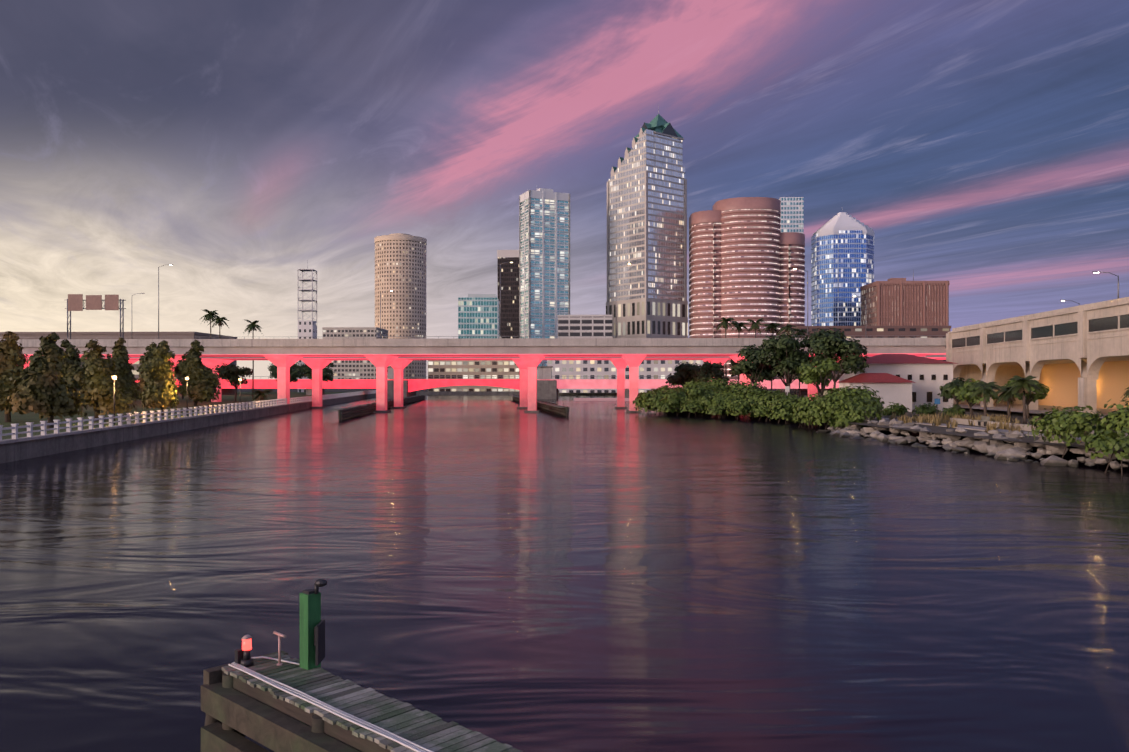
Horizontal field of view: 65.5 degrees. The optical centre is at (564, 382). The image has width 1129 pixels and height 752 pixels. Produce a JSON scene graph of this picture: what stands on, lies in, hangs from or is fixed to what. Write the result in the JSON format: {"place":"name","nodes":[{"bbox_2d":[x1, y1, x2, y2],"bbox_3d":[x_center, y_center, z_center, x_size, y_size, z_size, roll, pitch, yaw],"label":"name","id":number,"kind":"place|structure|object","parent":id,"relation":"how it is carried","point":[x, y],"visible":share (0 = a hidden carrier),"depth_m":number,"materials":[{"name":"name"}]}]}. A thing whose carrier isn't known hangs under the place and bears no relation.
{"place":"outdoors","nodes":[
{"label":"outdoors","id":0,"kind":"place"},
{"bbox_2d":[0,395,1128,751],"bbox_3d":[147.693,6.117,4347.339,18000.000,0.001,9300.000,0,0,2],"label":"river water","id":1,"kind":"structure","parent":0,"point":[588,575],"depth_m":27.14,"materials":[{"name":"liquid"}]},
{"bbox_2d":[300,579,326,727],"bbox_3d":[-4.005,5.445,14.187,0.324,4.544,0.563,0,0,-45],"label":"green post","id":2,"kind":"object","parent":1,"relation":"in","point":[312,639],"visible":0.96,"depth_m":14.17,"materials":[{"name":"green metal"}]},
{"bbox_2d":[201,651,521,751],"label":"dock","id":3,"kind":"object","parent":1,"relation":"in","point":[264,700],"visible":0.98,"depth_m":12.72,"materials":[{"name":"grey wood"}]},
{"bbox_2d":[235,635,253,666],"bbox_3d":[-5.221,4.372,14.372,0.289,0.490,0.225,0,0,43],"label":"signal light","id":4,"kind":"object","parent":3,"relation":"on","point":[243,657],"visible":0.98,"depth_m":14.31,"materials":[{"name":"red glass"}]},
{"bbox_2d":[273,631,285,665],"bbox_3d":[-4.653,4.354,14.344,0.343,0.524,0.098,0,0,34],"label":"dock pipe stand","id":5,"kind":"object","parent":3,"relation":"on","point":[280,635],"visible":1,"depth_m":14.33,"materials":[{"name":"pink"}]},
{"bbox_2d":[330,395,424,420],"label":"fender","id":6,"kind":"object","parent":1,"relation":"in","point":[352,412],"visible":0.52,"depth_m":167.38,"materials":[{"name":"brown wood"}]},
{"bbox_2d":[417,392,642,394],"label":"seawall","id":7,"kind":"object","parent":1,"relation":"in","point":[468,393],"visible":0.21,"depth_m":430.87,"materials":[{"name":"concrete"}]},
{"bbox_2d":[510,395,568,416],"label":"fender","id":8,"kind":"object","parent":1,"relation":"in","point":[556,408],"visible":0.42,"depth_m":181.48,"materials":[{"name":"brown wood"}]},
{"bbox_2d":[574,394,628,400],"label":"floating dock","id":9,"kind":"object","parent":1,"relation":"on","point":[596,399],"visible":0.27,"depth_m":294.16,"materials":[{"name":"pink"}]},
{"bbox_2d":[0,389,1128,450],"bbox_3d":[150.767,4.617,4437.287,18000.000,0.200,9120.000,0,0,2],"label":"ground","id":10,"kind":"structure","parent":0,"point":[23,419],"depth_m":123.28,"materials":[{"name":"soil"}]},
{"bbox_2d":[0,331,37,421],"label":"cypress tree","id":11,"kind":"object","parent":10,"relation":"on","point":[13,360],"visible":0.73,"depth_m":101.34,"materials":[{"name":"green plant"}]},
{"bbox_2d":[3,332,87,427],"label":"cypress tree","id":12,"kind":"object","parent":10,"relation":"on","point":[41,389],"visible":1,"depth_m":88.46,"materials":[{"name":"green plant"}]},
{"bbox_2d":[60,339,87,404],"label":"cypress tree","id":13,"kind":"object","parent":10,"relation":"on","point":[72,362],"visible":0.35,"depth_m":129.38,"materials":[{"name":"green plant"}]},
{"bbox_2d":[72,339,136,420],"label":"cypress tree","id":14,"kind":"object","parent":10,"relation":"on","point":[93,378],"visible":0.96,"depth_m":104.70,"materials":[{"name":"green plant"}]},
{"bbox_2d":[112,375,116,424],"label":"lamp post","id":15,"kind":"object","parent":10,"relation":"on","point":[114,377],"visible":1,"depth_m":95.53,"materials":[{"name":"grey metal"}]},
{"bbox_2d":[0,332,236,394],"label":"lowrise flat","id":16,"kind":"structure","parent":10,"relation":"on","point":[116,335],"depth_m":336.05,"materials":[{"name":"grey concrete"}]},
{"bbox_2d":[111,337,142,405],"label":"cypress tree","id":17,"kind":"object","parent":10,"relation":"on","point":[124,374],"visible":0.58,"depth_m":135.51,"materials":[{"name":"green plant"}]},
{"bbox_2d":[136,342,156,405],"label":"cypress tree","id":18,"kind":"object","parent":10,"relation":"on","point":[145,358],"visible":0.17,"depth_m":161.56,"materials":[{"name":"green plant"}]},
{"bbox_2d":[138,340,179,415],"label":"cypress tree","id":19,"kind":"object","parent":10,"relation":"on","point":[160,385],"visible":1,"depth_m":120.80,"materials":[{"name":"green plant"}]},
{"bbox_2d":[174,366,183,398],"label":"oak tree","id":20,"kind":"object","parent":10,"relation":"on","point":[175,370],"depth_m":252.25,"materials":[{"name":"green plant"}]},
{"bbox_2d":[185,377,188,415],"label":"lamp post","id":21,"kind":"object","parent":10,"relation":"on","point":[187,378],"visible":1,"depth_m":121.68,"materials":[{"name":"grey metal"}]},
{"bbox_2d":[0,393,375,463],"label":"seawall","id":22,"kind":"object","parent":10,"relation":"on","point":[19,448],"visible":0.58,"depth_m":91.52,"materials":[{"name":"concrete"}]},
{"bbox_2d":[0,390,375,440],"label":"balustrade","id":23,"kind":"object","parent":22,"relation":"on","point":[29,426],"visible":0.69,"depth_m":98.03,"materials":[{"name":"white paint"}]},
{"bbox_2d":[176,366,207,400],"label":"oak tree","id":24,"kind":"object","parent":10,"relation":"on","point":[178,374],"depth_m":212.52,"materials":[{"name":"green plant"}]},
{"bbox_2d":[176,340,221,410],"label":"cypress tree","id":25,"kind":"object","parent":10,"relation":"on","point":[203,383],"visible":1,"depth_m":140.71,"materials":[{"name":"green plant"}]},
{"bbox_2d":[199,309,219,338],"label":"palm","id":26,"kind":"object","parent":10,"relation":"on","point":[209,316],"visible":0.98,"depth_m":228.86,"materials":[{"name":"green plant"}]},
{"bbox_2d":[207,316,228,338],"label":"palm","id":27,"kind":"object","parent":10,"relation":"on","point":[218,321],"visible":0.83,"depth_m":235.31,"materials":[{"name":"green plant"}]},
{"bbox_2d":[214,363,252,402],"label":"oak tree","id":28,"kind":"object","parent":10,"relation":"on","point":[231,373],"visible":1,"depth_m":201.17,"materials":[{"name":"green plant"}]},
{"bbox_2d":[243,320,263,398],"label":"palm","id":29,"kind":"object","parent":10,"relation":"on","point":[253,325],"visible":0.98,"depth_m":230.82,"materials":[{"name":"green plant"}]},
{"bbox_2d":[249,389,273,401],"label":"bush","id":30,"kind":"object","parent":10,"relation":"on","point":[261,397],"visible":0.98,"depth_m":197.96,"materials":[{"name":"green plant"}]},
{"bbox_2d":[267,362,300,378],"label":"oak tree","id":31,"kind":"object","parent":10,"relation":"on","point":[271,366],"visible":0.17,"depth_m":301.18,"materials":[{"name":"green plant"}]},
{"bbox_2d":[270,366,304,382],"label":"oak tree","id":32,"kind":"object","parent":10,"relation":"on","point":[295,375],"visible":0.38,"depth_m":262.90,"materials":[{"name":"green plant"}]},
{"bbox_2d":[298,320,316,391],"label":"building","id":33,"kind":"structure","parent":10,"relation":"on","point":[307,329],"depth_m":420.78,"materials":[{"name":"white concrete"}]},
{"bbox_2d":[298,260,316,320],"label":"lattice tower","id":34,"kind":"structure","parent":33,"relation":"on","point":[306,289],"depth_m":423.59,"materials":[{"name":"grey metal"}]},
{"bbox_2d":[296,363,334,381],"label":"oak tree","id":35,"kind":"object","parent":10,"relation":"on","point":[327,373],"visible":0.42,"depth_m":290.23,"materials":[{"name":"green plant"}]},
{"bbox_2d":[322,327,387,378],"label":"building","id":36,"kind":"structure","parent":10,"relation":"on","point":[354,368],"depth_m":706.13,"materials":[{"name":"beige concrete"}]},
{"bbox_2d":[374,233,426,378],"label":"cylindrical skyscraper","id":37,"kind":"structure","parent":10,"relation":"on","point":[400,265],"depth_m":785.28,"materials":[{"name":"beige concrete"}]},
{"bbox_2d":[0,335,945,412],"bbox_3d":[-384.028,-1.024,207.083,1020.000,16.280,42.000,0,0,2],"label":"expressway viaduct","id":38,"kind":"object","parent":10,"relation":"on","point":[527,356],"visible":0.71,"depth_m":175.26,"materials":[{"name":"concrete"}]},
{"bbox_2d":[65,294,125,338],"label":"sign gantry","id":39,"kind":"object","parent":38,"relation":"on","point":[75,302],"visible":0.96,"depth_m":178.49,"materials":[{"name":"brown metal"}]},
{"bbox_2d":[158,264,172,338],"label":"street light","id":40,"kind":"object","parent":38,"relation":"on","point":[158,300],"visible":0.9,"depth_m":189.87,"materials":[{"name":"silver metal"}]},
{"bbox_2d":[380,290,392,338],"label":"street light","id":41,"kind":"object","parent":38,"relation":"on","point":[380,313],"visible":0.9,"depth_m":216.44,"materials":[{"name":"silver metal"}]},
{"bbox_2d":[500,262,511,337],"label":"street light","id":42,"kind":"object","parent":38,"relation":"on","point":[500,298],"visible":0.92,"depth_m":215.47,"materials":[{"name":"silver metal"}]},
{"bbox_2d":[793,268,807,334],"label":"street light","id":43,"kind":"object","parent":38,"relation":"on","point":[807,299],"visible":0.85,"depth_m":185.16,"materials":[{"name":"silver metal"}]},
{"bbox_2d":[428,360,519,390],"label":"building","id":44,"kind":"structure","parent":10,"relation":"on","point":[473,368],"depth_m":451.73,"materials":[{"name":"beige concrete"}]},
{"bbox_2d":[458,294,498,338],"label":"teal block","id":45,"kind":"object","parent":10,"relation":"on","point":[478,314],"visible":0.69,"depth_m":501.89,"materials":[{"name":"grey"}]},
{"bbox_2d":[135,366,838,398],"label":"bascule bridge","id":46,"kind":"structure","parent":10,"relation":"on","point":[548,386],"depth_m":323.60,"materials":[{"name":"concrete"}]},
{"bbox_2d":[497,250,518,337],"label":"dark tower","id":47,"kind":"structure","parent":10,"relation":"on","point":[509,299],"depth_m":701.76,"materials":[{"name":"grey glass"}]},
{"bbox_2d":[519,188,569,365],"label":"teal tower","id":48,"kind":"structure","parent":10,"relation":"on","point":[544,257],"depth_m":556.43,"materials":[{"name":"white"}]},
{"bbox_2d":[557,315,612,337],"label":"grey garage","id":49,"kind":"structure","parent":10,"relation":"on","point":[584,326],"depth_m":449.72,"materials":[{"name":"grey concrete"}]},
{"bbox_2d":[606,113,687,337],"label":"skyscraper","id":50,"kind":"structure","parent":10,"relation":"on","point":[647,224],"depth_m":570.05,"materials":[{"name":"grey"}]},
{"bbox_2d":[665,362,700,385],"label":"tree","id":51,"kind":"object","parent":10,"relation":"on","point":[685,373],"visible":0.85,"depth_m":221.84,"materials":[{"name":"green plant"}]},
{"bbox_2d":[692,360,729,383],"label":"tree","id":52,"kind":"object","parent":10,"relation":"on","point":[708,370],"visible":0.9,"depth_m":196.83,"materials":[{"name":"green plant"}]},
{"bbox_2d":[632,378,797,422],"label":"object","id":53,"kind":"object","parent":10,"relation":"on","point":[716,396],"visible":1,"depth_m":150.78,"materials":[{"name":"green plant"}]},
{"bbox_2d":[716,317,734,385],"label":"palm","id":54,"kind":"object","parent":10,"relation":"on","point":[724,324],"visible":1,"depth_m":222.55,"materials":[{"name":"green plant"}]},
{"bbox_2d":[730,321,747,380],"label":"palm","id":55,"kind":"object","parent":10,"relation":"on","point":[737,325],"visible":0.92,"depth_m":226.11,"materials":[{"name":"green plant"}]},
{"bbox_2d":[689,197,804,389],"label":"skyscraper","id":56,"kind":"structure","parent":10,"relation":"on","point":[746,256],"depth_m":562.45,"materials":[{"name":"pink"}]},
{"bbox_2d":[730,344,772,385],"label":"tree","id":57,"kind":"object","parent":10,"relation":"on","point":[749,369],"visible":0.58,"depth_m":167.61,"materials":[{"name":"green plant"}]},
{"bbox_2d":[729,359,774,383],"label":"tree","id":58,"kind":"object","parent":10,"relation":"on","point":[732,362],"visible":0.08,"depth_m":187.66,"materials":[{"name":"green plant"}]},
{"bbox_2d":[746,318,764,337],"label":"palm","id":59,"kind":"object","parent":10,"relation":"on","point":[755,326],"visible":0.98,"depth_m":222.19,"materials":[{"name":"green plant"}]},
{"bbox_2d":[763,323,780,392],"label":"palm","id":60,"kind":"object","parent":10,"relation":"on","point":[772,327],"visible":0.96,"depth_m":228.12,"materials":[{"name":"green plant"}]},
{"bbox_2d":[763,352,806,395],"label":"tree","id":61,"kind":"object","parent":10,"relation":"on","point":[780,376],"visible":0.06,"depth_m":169.88,"materials":[{"name":"green plant"}]},
{"bbox_2d":[776,324,796,337],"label":"palm","id":62,"kind":"object","parent":10,"relation":"on","point":[787,328],"visible":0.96,"depth_m":223.46,"materials":[{"name":"green plant"}]},
{"bbox_2d":[759,332,816,392],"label":"tree","id":63,"kind":"object","parent":10,"relation":"on","point":[784,355],"visible":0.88,"depth_m":148.55,"materials":[{"name":"green plant"}]},
{"bbox_2d":[779,197,803,233],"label":"skyscraper","id":64,"kind":"structure","parent":10,"relation":"on","point":[792,215],"depth_m":705.00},
{"bbox_2d":[793,328,809,396],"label":"palm","id":65,"kind":"object","parent":10,"relation":"on","point":[799,333],"visible":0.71,"depth_m":229.56,"materials":[{"name":"green plant"}]},
{"bbox_2d":[796,357,840,396],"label":"tree","id":66,"kind":"object","parent":10,"relation":"on","point":[821,373],"visible":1,"depth_m":131.30,"materials":[{"name":"green plant"}]},
{"bbox_2d":[806,327,868,387],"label":"tree","id":67,"kind":"object","parent":10,"relation":"on","point":[831,344],"visible":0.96,"depth_m":142.09,"materials":[{"name":"green plant"}]},
{"bbox_2d":[811,212,873,325],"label":"skyscraper","id":68,"kind":"structure","parent":10,"relation":"on","point":[842,258],"depth_m":693.00,"materials":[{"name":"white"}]},
{"bbox_2d":[776,326,950,394],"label":"brown lowrise","id":69,"kind":"structure","parent":10,"relation":"on","point":[882,331],"depth_m":326.03,"materials":[{"name":"grey"}]},
{"bbox_2d":[790,384,965,434],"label":"bush","id":70,"kind":"object","parent":10,"relation":"on","point":[843,407],"visible":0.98,"depth_m":110.02,"materials":[{"name":"green plant"}]},
{"bbox_2d":[836,354,958,411],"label":"house","id":71,"kind":"structure","parent":10,"relation":"on","point":[910,382],"depth_m":147.78,"materials":[{"name":"paint"}]},
{"bbox_2d":[860,269,949,325],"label":"brown tower","id":72,"kind":"structure","parent":10,"relation":"on","point":[896,302],"depth_m":592.20,"materials":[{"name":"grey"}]},
{"bbox_2d":[937,377,974,408],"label":"tree","id":73,"kind":"object","parent":10,"relation":"on","point":[945,389],"visible":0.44,"depth_m":125.85,"materials":[{"name":"green plant"}]},
{"bbox_2d":[785,386,1127,441],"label":"park path furniture","id":74,"kind":"object","parent":10,"relation":"on","point":[983,421],"visible":0.35,"depth_m":93.62,"materials":[{"name":"concrete"}]},
{"bbox_2d":[816,416,1128,471],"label":"shore rocks","id":75,"kind":"object","parent":10,"relation":"on","point":[1004,449],"depth_m":75.33,"materials":[{"name":"grey stone"}]},
{"bbox_2d":[950,378,997,417],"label":"tree","id":76,"kind":"object","parent":10,"relation":"on","point":[964,393],"visible":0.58,"depth_m":113.68,"materials":[{"name":"green plant"}]},
{"bbox_2d":[967,381,1000,415],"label":"sabal palm","id":77,"kind":"object","parent":10,"relation":"on","point":[985,389],"visible":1,"depth_m":100.95,"materials":[{"name":"green plant"}]},
{"bbox_2d":[989,385,1022,421],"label":"sabal palm","id":78,"kind":"object","parent":10,"relation":"on","point":[1005,389],"visible":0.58,"depth_m":106.07,"materials":[{"name":"green plant"}]},
{"bbox_2d":[888,412,1126,438],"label":"ornamental grass","id":79,"kind":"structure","parent":10,"relation":"on","point":[940,420],"depth_m":99.25,"materials":[{"name":"green plant"}]},
{"bbox_2d":[1002,375,1043,423],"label":"sabal palm","id":80,"kind":"object","parent":10,"relation":"on","point":[1023,386],"visible":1,"depth_m":98.09,"materials":[{"name":"green plant"}]},
{"bbox_2d":[1005,377,1050,417],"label":"tree","id":81,"kind":"object","parent":10,"relation":"on","point":[1034,395],"visible":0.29,"depth_m":115.33,"materials":[{"name":"green plant"}]},
{"bbox_2d":[944,297,1128,417],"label":"arcade building","id":82,"kind":"structure","parent":10,"relation":"on","point":[1074,356],"depth_m":133.77,"materials":[{"name":"beige concrete"}]},
{"bbox_2d":[1092,271,1118,298],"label":"street light","id":83,"kind":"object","parent":82,"relation":"on","point":[1113,274],"depth_m":109.58,"materials":[{"name":"silver metal"}]},
{"bbox_2d":[1023,397,1128,475],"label":"bush","id":84,"kind":"object","parent":10,"relation":"on","point":[1067,425],"visible":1,"depth_m":62.17,"materials":[{"name":"green plant"}]},
{"bbox_2d":[1120,387,1128,401],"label":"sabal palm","id":85,"kind":"object","parent":10,"relation":"on","point":[1127,393],"visible":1,"depth_m":90.54,"materials":[{"name":"green plant"}]},
{"bbox_2d":[0,0,1128,378],"label":"sky","id":86,"kind":"structure","parent":0,"point":[235,145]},
{"bbox_2d":[547,360,702,392],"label":"building","id":87,"kind":"structure","parent":0,"point":[607,368],"depth_m":399.49,"materials":[{"name":"grey concrete"}]}
]}

